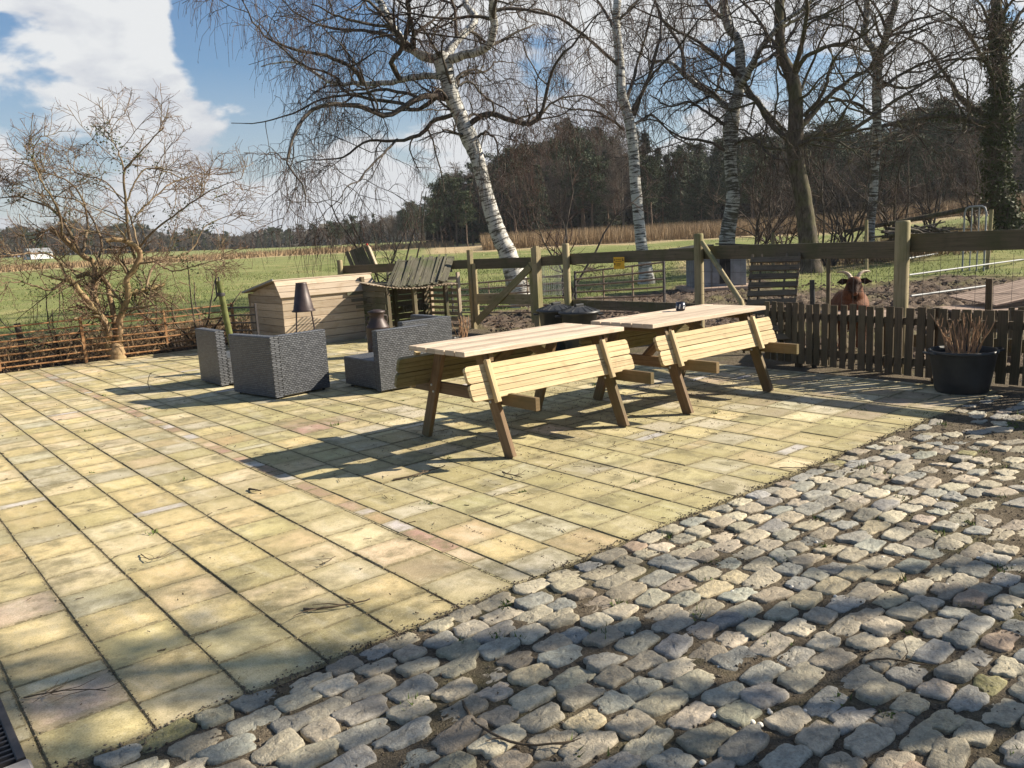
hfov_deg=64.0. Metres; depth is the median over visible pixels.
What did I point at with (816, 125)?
pine tree
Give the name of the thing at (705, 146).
pine tree
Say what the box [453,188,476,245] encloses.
pine tree
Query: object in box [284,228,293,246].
pine tree
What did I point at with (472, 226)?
fir tree
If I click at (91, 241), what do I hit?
pine tree
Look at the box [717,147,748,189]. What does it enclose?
pine tree
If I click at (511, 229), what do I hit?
fir tree
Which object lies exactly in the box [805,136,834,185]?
pine tree
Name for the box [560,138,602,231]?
pine tree
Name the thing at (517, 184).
pine tree
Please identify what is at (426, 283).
lath shelter
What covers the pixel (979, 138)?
pine tree
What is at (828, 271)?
stake
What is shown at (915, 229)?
brush pile
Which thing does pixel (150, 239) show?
bare tree
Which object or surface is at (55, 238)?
bare tree
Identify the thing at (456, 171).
tree
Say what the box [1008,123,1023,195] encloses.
fir tree
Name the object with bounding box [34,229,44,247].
fir tree
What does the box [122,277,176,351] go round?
briar
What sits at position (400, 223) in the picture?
pine tree
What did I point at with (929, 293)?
metal pipe
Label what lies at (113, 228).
pine tree
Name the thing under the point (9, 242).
fir tree
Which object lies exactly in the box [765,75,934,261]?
bare shrub
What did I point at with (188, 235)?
bare tree
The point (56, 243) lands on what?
bare tree
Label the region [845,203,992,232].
leaning pole
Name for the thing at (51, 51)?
sky
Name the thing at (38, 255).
farmhouse
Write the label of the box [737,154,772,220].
pine tree
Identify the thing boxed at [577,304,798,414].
picnic table
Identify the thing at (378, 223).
bare tree
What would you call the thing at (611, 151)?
fir tree
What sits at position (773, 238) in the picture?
stake
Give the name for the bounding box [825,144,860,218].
pine tree
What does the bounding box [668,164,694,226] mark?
fir tree
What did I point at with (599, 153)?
fir tree
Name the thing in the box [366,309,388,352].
milk churn
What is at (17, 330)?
dark post
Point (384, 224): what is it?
bare tree
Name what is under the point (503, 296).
wooden gate
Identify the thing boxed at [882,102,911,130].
pine tree
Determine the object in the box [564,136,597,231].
pine tree
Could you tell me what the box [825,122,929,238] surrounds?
bare shrub
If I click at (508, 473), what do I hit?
twig
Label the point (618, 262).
warning sign
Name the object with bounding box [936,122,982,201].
pine tree
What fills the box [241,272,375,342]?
coop shed
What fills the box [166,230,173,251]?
fir tree
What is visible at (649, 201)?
pine tree
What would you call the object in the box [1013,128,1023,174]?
pine tree
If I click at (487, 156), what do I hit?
pine tree
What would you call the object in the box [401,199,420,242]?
pine tree
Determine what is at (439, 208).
pine tree
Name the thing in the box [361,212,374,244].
bare tree
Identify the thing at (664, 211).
fir tree
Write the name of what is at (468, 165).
pine tree
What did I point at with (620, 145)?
bare tree
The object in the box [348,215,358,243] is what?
pine tree
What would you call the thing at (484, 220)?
fir tree
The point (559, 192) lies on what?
tree
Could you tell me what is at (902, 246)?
timber fence
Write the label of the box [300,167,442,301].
bare shrub
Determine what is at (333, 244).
fir tree
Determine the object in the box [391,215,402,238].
bare tree
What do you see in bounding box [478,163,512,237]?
fir tree
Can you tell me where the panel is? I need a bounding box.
[541,265,563,294]
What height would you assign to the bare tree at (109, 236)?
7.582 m
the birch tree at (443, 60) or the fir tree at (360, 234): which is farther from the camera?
the fir tree at (360, 234)
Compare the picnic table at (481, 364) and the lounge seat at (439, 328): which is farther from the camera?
the lounge seat at (439, 328)
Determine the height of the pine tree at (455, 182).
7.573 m
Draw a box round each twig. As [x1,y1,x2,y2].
[23,678,122,701]
[140,549,179,559]
[294,597,369,615]
[308,556,335,565]
[393,465,444,480]
[500,470,523,477]
[779,461,855,467]
[865,642,935,665]
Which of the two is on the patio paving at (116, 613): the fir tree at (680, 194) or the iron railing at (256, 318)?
the iron railing at (256, 318)
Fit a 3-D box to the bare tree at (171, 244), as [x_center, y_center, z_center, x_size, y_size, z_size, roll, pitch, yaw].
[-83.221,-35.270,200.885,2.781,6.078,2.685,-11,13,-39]
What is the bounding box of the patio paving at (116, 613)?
[0,333,997,767]
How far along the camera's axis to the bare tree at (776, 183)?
89.92 m
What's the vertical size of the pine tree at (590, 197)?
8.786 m
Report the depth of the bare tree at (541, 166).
84.06 m
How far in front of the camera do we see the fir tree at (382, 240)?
152.85 m
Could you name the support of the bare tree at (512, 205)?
on the ground at (281, 261)
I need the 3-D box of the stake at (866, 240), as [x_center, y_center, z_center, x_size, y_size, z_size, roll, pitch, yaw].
[9.418,-3.644,21.785,0.094,1.403,0.110,-11,13,-39]
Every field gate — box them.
[450,274,563,312]
[574,261,665,312]
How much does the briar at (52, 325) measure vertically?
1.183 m
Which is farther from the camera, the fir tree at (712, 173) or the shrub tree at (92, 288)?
the fir tree at (712, 173)
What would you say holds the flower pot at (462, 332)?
on the patio paving at (116, 613)
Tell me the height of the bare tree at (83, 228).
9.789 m
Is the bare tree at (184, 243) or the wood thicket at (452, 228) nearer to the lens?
the wood thicket at (452, 228)
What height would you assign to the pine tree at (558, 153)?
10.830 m
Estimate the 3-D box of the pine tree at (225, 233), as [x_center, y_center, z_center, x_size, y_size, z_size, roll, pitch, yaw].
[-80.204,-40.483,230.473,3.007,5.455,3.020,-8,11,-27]
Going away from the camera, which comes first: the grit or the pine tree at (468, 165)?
the grit
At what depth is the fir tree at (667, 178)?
96.33 m
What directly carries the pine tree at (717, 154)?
on the ground at (281, 261)
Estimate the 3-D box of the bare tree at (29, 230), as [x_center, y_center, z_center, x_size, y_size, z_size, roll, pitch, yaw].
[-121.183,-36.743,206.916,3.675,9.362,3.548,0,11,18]
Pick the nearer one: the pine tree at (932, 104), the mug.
the mug
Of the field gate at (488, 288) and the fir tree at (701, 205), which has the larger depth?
the fir tree at (701, 205)
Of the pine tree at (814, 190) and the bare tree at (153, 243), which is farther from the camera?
the bare tree at (153, 243)
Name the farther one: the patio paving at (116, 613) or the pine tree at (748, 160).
the pine tree at (748, 160)
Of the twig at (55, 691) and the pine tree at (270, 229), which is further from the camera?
the pine tree at (270, 229)
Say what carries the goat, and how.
on the ground at (281, 261)
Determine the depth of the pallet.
9.08 m
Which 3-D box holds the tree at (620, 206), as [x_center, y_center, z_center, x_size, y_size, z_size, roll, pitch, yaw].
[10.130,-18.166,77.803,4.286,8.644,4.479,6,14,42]
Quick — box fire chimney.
[292,282,315,331]
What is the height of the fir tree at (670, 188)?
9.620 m
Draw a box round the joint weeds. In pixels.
[78,350,1023,757]
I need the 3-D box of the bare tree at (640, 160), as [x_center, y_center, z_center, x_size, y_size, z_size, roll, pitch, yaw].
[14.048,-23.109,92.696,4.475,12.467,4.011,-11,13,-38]
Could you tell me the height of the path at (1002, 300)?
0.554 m
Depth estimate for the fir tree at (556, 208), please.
99.06 m
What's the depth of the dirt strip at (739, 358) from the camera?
8.65 m
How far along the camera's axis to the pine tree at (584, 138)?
99.05 m
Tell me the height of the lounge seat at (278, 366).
0.645 m
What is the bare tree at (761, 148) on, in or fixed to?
on the ground at (281, 261)
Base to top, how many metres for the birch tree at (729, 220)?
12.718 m
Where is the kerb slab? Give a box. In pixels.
[4,759,33,767]
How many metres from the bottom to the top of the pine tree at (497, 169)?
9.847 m
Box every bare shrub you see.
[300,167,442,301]
[523,138,668,299]
[700,155,820,243]
[737,148,822,243]
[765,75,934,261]
[765,136,905,265]
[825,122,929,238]
[882,134,956,228]
[922,105,987,229]
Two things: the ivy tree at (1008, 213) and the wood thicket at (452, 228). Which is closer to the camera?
the ivy tree at (1008, 213)
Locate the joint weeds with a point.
(712, 564)
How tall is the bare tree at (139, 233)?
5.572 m
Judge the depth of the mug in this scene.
7.50 m
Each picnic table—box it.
[394,323,653,458]
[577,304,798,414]
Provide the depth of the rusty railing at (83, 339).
12.31 m
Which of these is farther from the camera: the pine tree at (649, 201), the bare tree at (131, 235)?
the bare tree at (131, 235)
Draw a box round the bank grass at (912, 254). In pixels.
[747,221,995,267]
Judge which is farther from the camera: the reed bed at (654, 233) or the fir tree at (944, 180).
the fir tree at (944, 180)
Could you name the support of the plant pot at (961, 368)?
on the patio paving at (116, 613)
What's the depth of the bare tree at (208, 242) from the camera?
202.89 m
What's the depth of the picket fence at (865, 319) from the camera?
7.72 m
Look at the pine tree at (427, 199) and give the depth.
151.66 m
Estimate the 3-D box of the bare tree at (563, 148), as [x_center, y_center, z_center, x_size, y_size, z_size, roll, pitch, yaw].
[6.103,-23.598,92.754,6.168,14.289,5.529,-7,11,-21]
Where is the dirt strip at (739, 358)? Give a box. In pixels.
[393,326,1021,390]
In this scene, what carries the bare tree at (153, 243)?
on the ground at (281, 261)
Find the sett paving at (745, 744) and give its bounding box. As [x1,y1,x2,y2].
[93,380,1023,767]
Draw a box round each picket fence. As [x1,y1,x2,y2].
[764,301,1023,385]
[926,307,1023,355]
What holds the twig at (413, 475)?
on the patio paving at (116, 613)
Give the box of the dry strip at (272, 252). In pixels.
[0,240,453,271]
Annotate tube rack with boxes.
[961,205,986,270]
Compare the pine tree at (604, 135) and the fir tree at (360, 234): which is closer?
the pine tree at (604, 135)
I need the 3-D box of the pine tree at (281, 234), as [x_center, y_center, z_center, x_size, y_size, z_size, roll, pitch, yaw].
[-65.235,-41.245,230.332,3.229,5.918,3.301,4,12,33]
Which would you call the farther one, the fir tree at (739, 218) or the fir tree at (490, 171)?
the fir tree at (490, 171)
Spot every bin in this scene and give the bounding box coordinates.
[533,302,570,350]
[555,303,603,349]
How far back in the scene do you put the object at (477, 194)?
85.00 m
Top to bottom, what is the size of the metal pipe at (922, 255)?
0.044 m
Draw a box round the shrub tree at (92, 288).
[0,79,273,359]
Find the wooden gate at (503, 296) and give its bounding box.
[472,257,533,324]
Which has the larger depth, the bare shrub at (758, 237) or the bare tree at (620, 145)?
the bare tree at (620, 145)
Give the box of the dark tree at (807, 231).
[662,0,1012,273]
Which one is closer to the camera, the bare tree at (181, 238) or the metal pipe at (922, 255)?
the metal pipe at (922, 255)
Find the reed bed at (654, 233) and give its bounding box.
[480,192,1023,249]
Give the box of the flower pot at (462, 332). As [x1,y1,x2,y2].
[452,315,470,338]
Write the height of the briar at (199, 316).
1.563 m
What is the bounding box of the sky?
[0,0,1023,256]
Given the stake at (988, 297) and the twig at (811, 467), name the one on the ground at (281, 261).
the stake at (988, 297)
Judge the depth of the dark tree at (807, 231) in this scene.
22.47 m
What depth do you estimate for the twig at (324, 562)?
3.92 m
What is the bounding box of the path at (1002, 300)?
[932,279,1023,313]
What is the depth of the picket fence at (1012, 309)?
8.35 m
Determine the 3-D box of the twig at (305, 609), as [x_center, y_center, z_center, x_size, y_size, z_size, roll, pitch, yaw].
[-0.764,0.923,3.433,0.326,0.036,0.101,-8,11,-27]
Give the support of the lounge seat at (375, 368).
on the patio paving at (116, 613)
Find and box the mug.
[676,302,685,310]
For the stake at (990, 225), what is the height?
1.456 m
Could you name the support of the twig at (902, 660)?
on the sett paving at (745, 744)
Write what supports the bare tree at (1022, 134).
on the ground at (281, 261)
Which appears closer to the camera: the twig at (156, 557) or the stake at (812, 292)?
the twig at (156, 557)
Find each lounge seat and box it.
[195,327,232,386]
[228,329,329,398]
[344,324,428,391]
[372,314,451,347]
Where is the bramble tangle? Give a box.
[0,312,251,373]
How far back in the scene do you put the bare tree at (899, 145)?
83.48 m
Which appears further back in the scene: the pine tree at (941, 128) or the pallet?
the pine tree at (941, 128)
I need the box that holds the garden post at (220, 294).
[213,277,232,343]
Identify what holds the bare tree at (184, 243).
on the ground at (281, 261)
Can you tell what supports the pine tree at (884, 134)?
on the ground at (281, 261)
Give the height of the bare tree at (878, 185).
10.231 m
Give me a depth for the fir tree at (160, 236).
222.08 m
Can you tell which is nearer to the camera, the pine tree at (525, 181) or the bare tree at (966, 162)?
the bare tree at (966, 162)
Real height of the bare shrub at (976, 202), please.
4.640 m
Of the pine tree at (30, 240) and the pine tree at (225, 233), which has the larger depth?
the pine tree at (225, 233)
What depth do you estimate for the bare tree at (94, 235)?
211.73 m
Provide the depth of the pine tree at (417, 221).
148.45 m
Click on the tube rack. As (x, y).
(984, 207)
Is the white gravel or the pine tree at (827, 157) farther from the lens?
the pine tree at (827, 157)
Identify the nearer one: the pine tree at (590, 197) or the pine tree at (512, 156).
the pine tree at (590, 197)
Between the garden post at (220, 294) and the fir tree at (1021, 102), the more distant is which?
the fir tree at (1021, 102)
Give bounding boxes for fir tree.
[3,227,14,256]
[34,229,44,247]
[103,226,114,253]
[158,232,163,251]
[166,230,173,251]
[256,233,261,246]
[263,231,268,247]
[329,227,338,246]
[358,221,366,243]
[370,214,379,242]
[377,220,387,244]
[417,206,426,241]
[458,179,486,245]
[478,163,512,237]
[479,181,498,235]
[499,170,526,233]
[527,164,556,231]
[538,143,576,232]
[561,118,590,228]
[579,128,619,226]
[593,149,627,230]
[597,138,620,225]
[627,132,652,225]
[643,148,678,224]
[652,165,674,226]
[656,154,677,222]
[664,144,699,225]
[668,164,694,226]
[687,143,717,219]
[688,172,711,224]
[702,165,723,225]
[725,158,747,219]
[922,102,968,199]
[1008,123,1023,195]
[1016,87,1023,110]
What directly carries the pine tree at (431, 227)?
on the ground at (281, 261)
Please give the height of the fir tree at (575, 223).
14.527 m
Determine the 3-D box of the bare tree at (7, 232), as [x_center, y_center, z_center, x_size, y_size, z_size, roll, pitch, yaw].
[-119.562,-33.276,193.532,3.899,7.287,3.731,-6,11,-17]
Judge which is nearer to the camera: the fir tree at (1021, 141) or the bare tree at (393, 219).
the fir tree at (1021, 141)
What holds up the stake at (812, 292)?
on the dirt strip at (739, 358)
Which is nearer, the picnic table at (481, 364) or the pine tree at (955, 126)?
the picnic table at (481, 364)
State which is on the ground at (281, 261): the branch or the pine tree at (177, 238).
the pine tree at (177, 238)
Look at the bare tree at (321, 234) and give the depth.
217.59 m
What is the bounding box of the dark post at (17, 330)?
[14,323,29,367]
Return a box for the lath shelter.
[347,254,462,333]
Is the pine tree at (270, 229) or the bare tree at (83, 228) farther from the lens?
the pine tree at (270, 229)
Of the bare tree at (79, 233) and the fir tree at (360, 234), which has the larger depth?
the bare tree at (79, 233)
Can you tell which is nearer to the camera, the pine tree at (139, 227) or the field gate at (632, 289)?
the field gate at (632, 289)
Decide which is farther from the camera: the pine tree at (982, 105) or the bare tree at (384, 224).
the bare tree at (384, 224)
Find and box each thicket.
[0,215,425,257]
[425,111,1023,243]
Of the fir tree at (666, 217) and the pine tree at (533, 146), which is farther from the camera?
the pine tree at (533, 146)
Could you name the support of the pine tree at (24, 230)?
on the ground at (281, 261)
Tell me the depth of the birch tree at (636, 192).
21.78 m
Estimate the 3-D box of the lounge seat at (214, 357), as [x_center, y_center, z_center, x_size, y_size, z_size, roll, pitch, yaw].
[-3.266,-0.358,9.694,0.660,0.645,0.640,-11,13,-39]
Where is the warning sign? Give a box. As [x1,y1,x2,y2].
[613,257,624,268]
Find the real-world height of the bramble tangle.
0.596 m
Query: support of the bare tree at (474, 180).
on the ground at (281, 261)
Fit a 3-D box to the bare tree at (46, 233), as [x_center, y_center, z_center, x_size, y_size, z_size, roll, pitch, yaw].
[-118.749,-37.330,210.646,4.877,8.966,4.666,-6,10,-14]
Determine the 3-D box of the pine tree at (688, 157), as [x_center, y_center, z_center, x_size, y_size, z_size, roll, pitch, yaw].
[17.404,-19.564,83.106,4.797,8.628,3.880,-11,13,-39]
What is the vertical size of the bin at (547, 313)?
0.636 m
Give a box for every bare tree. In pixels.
[0,228,14,257]
[8,223,25,252]
[8,228,26,257]
[25,221,34,245]
[39,223,53,247]
[43,234,53,250]
[46,221,62,255]
[52,234,61,252]
[57,217,69,252]
[74,224,82,248]
[75,218,86,245]
[91,220,100,251]
[94,228,105,247]
[103,226,115,247]
[115,228,127,253]
[125,226,135,252]
[137,232,142,251]
[145,230,157,249]
[148,230,158,248]
[160,229,167,247]
[166,228,176,248]
[178,229,184,249]
[182,233,187,250]
[186,232,191,247]
[193,232,201,250]
[206,233,211,247]
[243,231,251,245]
[247,228,255,247]
[318,225,324,245]
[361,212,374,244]
[368,215,385,244]
[378,213,388,242]
[384,211,397,241]
[384,215,395,243]
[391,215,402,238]
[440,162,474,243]
[464,171,483,242]
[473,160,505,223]
[494,166,530,232]
[518,141,557,232]
[525,118,574,227]
[540,111,584,226]
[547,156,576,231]
[579,113,624,228]
[595,111,640,159]
[596,129,631,225]
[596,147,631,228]
[600,124,639,225]
[618,127,654,203]
[690,147,711,220]
[739,117,778,215]
[769,138,791,217]
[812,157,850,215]
[858,126,894,207]
[895,128,912,205]
[952,137,981,196]
[981,76,1023,178]
[983,125,1023,186]
[1014,97,1023,188]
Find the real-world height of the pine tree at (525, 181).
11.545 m
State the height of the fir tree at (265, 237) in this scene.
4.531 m
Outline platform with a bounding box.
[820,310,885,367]
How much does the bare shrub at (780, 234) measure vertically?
3.673 m
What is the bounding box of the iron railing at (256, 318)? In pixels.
[220,303,259,338]
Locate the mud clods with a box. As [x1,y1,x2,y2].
[486,277,1022,372]
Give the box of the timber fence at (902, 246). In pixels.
[337,220,1023,378]
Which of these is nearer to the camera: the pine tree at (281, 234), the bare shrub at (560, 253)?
the bare shrub at (560, 253)
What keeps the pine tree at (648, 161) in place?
on the ground at (281, 261)
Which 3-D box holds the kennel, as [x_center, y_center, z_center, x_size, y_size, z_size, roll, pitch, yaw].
[4.904,-2.835,19.765,1.903,1.075,1.475,-3,10,-1]
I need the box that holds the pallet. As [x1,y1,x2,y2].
[742,253,800,352]
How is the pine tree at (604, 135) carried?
on the ground at (281, 261)
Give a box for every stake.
[771,232,774,271]
[809,280,816,367]
[826,259,830,364]
[865,220,867,272]
[984,278,992,329]
[985,209,993,268]
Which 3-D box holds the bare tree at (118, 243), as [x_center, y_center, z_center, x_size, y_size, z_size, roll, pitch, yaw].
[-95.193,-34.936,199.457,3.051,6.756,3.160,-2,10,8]
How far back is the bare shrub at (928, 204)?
29.17 m
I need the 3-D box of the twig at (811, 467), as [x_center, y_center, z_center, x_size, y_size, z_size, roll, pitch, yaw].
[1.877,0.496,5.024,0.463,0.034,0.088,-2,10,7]
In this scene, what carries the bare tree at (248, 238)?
on the ground at (281, 261)
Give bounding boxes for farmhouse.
[23,248,52,259]
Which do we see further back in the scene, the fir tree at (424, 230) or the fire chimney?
the fir tree at (424, 230)
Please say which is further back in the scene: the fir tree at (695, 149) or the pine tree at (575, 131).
the pine tree at (575, 131)
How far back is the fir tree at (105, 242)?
216.67 m
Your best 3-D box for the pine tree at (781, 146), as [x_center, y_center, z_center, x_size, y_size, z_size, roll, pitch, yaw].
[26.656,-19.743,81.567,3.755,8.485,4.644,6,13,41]
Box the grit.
[0,352,1023,767]
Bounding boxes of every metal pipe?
[909,259,1023,275]
[910,253,937,258]
[910,285,985,296]
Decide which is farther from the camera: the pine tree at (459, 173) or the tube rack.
the pine tree at (459, 173)
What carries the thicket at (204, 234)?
on the ground at (281, 261)
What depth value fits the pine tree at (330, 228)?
144.49 m
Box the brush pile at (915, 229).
[863,220,975,240]
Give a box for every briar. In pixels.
[0,290,107,362]
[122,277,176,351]
[157,255,245,347]
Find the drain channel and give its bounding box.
[0,698,25,767]
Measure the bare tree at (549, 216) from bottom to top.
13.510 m
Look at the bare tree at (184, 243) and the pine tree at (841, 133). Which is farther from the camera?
the bare tree at (184, 243)
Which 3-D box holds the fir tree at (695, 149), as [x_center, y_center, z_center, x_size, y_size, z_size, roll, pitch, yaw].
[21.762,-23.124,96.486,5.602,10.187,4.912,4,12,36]
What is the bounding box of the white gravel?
[630,499,1023,765]
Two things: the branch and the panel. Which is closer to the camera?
the branch
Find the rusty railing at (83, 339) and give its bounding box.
[0,303,235,370]
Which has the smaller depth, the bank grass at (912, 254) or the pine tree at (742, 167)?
the bank grass at (912, 254)
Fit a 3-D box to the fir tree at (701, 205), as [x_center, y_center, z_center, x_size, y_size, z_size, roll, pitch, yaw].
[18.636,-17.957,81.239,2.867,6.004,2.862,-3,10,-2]
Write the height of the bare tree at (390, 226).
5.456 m
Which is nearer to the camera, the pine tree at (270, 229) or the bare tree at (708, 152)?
the bare tree at (708, 152)
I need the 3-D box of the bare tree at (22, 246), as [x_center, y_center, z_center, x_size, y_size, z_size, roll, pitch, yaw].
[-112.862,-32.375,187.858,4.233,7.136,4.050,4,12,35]
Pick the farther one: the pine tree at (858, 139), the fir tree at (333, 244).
the fir tree at (333, 244)
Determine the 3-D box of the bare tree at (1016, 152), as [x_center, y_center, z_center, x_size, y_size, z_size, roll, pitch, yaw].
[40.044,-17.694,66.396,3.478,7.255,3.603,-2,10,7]
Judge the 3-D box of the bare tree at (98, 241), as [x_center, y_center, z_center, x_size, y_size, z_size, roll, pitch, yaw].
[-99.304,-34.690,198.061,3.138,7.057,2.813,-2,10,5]
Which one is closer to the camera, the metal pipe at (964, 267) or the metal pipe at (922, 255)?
the metal pipe at (964, 267)
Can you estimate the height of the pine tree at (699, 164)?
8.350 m
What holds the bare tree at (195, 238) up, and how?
on the ground at (281, 261)
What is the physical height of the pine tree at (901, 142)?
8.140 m
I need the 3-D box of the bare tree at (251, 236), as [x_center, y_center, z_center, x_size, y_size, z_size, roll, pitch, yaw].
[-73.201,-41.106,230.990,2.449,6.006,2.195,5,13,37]
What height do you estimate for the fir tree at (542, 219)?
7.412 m
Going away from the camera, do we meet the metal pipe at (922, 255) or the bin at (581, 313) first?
the bin at (581, 313)
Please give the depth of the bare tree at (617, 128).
107.55 m
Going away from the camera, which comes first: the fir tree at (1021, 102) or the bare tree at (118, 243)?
the fir tree at (1021, 102)
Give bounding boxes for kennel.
[669,243,759,292]
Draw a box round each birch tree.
[174,0,650,307]
[460,0,763,283]
[589,0,879,245]
[749,0,1023,262]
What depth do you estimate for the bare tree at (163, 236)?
203.28 m
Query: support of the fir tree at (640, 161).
on the ground at (281, 261)
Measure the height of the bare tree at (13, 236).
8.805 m
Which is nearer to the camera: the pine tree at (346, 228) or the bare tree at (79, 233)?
the pine tree at (346, 228)
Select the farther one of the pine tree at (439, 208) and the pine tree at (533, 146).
the pine tree at (533, 146)
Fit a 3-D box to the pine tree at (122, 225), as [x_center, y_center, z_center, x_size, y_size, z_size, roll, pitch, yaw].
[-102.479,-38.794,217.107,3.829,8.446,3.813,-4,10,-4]
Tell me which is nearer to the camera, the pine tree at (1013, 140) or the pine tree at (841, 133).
the pine tree at (1013, 140)
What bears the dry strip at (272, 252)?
on the ground at (281, 261)
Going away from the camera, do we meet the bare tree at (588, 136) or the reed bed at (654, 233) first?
the reed bed at (654, 233)
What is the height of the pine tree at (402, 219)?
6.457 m
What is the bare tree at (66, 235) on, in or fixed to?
on the ground at (281, 261)
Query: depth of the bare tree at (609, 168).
83.13 m
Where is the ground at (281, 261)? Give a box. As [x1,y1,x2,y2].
[0,214,1023,373]
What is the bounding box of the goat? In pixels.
[830,270,870,353]
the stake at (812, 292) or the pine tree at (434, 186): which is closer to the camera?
the stake at (812, 292)
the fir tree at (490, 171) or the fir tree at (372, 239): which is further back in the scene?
the fir tree at (372, 239)
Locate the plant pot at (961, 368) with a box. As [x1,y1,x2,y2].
[922,312,1004,394]
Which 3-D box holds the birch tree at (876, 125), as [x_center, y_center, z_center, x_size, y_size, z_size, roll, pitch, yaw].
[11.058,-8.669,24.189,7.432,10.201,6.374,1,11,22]
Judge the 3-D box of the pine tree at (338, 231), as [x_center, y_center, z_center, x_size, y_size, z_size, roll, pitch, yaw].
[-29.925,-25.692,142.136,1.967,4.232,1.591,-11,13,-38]
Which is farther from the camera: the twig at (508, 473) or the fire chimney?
the fire chimney
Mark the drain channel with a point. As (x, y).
(11, 751)
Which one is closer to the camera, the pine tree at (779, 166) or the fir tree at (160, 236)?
the pine tree at (779, 166)
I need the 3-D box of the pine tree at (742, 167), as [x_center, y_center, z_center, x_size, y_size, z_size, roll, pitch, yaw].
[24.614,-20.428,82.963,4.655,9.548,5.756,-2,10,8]
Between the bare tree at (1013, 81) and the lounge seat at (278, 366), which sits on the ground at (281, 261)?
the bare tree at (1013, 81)
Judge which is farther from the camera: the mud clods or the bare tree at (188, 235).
the bare tree at (188, 235)
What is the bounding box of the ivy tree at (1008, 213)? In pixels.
[803,0,1023,229]
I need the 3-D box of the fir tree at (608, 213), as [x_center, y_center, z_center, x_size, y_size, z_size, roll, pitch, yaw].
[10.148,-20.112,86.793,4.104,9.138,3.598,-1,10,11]
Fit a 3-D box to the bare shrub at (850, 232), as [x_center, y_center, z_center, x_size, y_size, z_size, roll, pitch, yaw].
[9.652,-5.561,24.491,4.344,4.090,3.439,-11,13,-39]
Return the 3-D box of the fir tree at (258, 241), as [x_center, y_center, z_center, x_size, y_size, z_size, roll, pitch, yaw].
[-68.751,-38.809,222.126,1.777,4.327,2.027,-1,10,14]
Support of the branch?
on the sett paving at (745, 744)
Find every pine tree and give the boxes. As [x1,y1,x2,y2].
[19,227,30,245]
[25,232,37,247]
[85,230,94,254]
[108,224,119,251]
[117,223,127,251]
[135,224,145,247]
[173,231,179,249]
[221,231,229,244]
[266,227,275,246]
[275,228,283,247]
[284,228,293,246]
[325,220,335,245]
[335,223,343,242]
[342,217,349,243]
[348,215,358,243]
[394,209,405,241]
[395,208,412,243]
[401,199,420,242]
[407,203,423,240]
[419,196,431,215]
[421,207,441,246]
[423,179,449,243]
[425,197,446,243]
[435,175,467,245]
[441,169,466,243]
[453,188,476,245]
[460,161,479,222]
[483,151,503,175]
[486,160,501,177]
[492,155,534,233]
[497,142,532,234]
[507,137,541,230]
[530,140,546,202]
[535,138,576,227]
[552,120,584,165]
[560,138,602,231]
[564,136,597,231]
[566,126,602,212]
[570,149,611,229]
[579,130,620,171]
[639,153,663,225]
[640,160,667,227]
[662,147,703,222]
[683,141,708,171]
[685,152,709,228]
[703,134,740,221]
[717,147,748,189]
[737,136,776,221]
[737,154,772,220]
[757,139,782,214]
[762,142,792,210]
[790,147,826,198]
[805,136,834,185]
[806,121,843,204]
[811,114,857,213]
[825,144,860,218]
[834,127,871,211]
[868,129,903,206]
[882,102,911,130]
[887,133,922,208]
[915,90,952,127]
[920,98,969,198]
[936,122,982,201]
[964,109,988,171]
[971,96,990,147]
[977,115,1023,175]
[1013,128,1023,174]
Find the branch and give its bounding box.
[462,700,580,746]

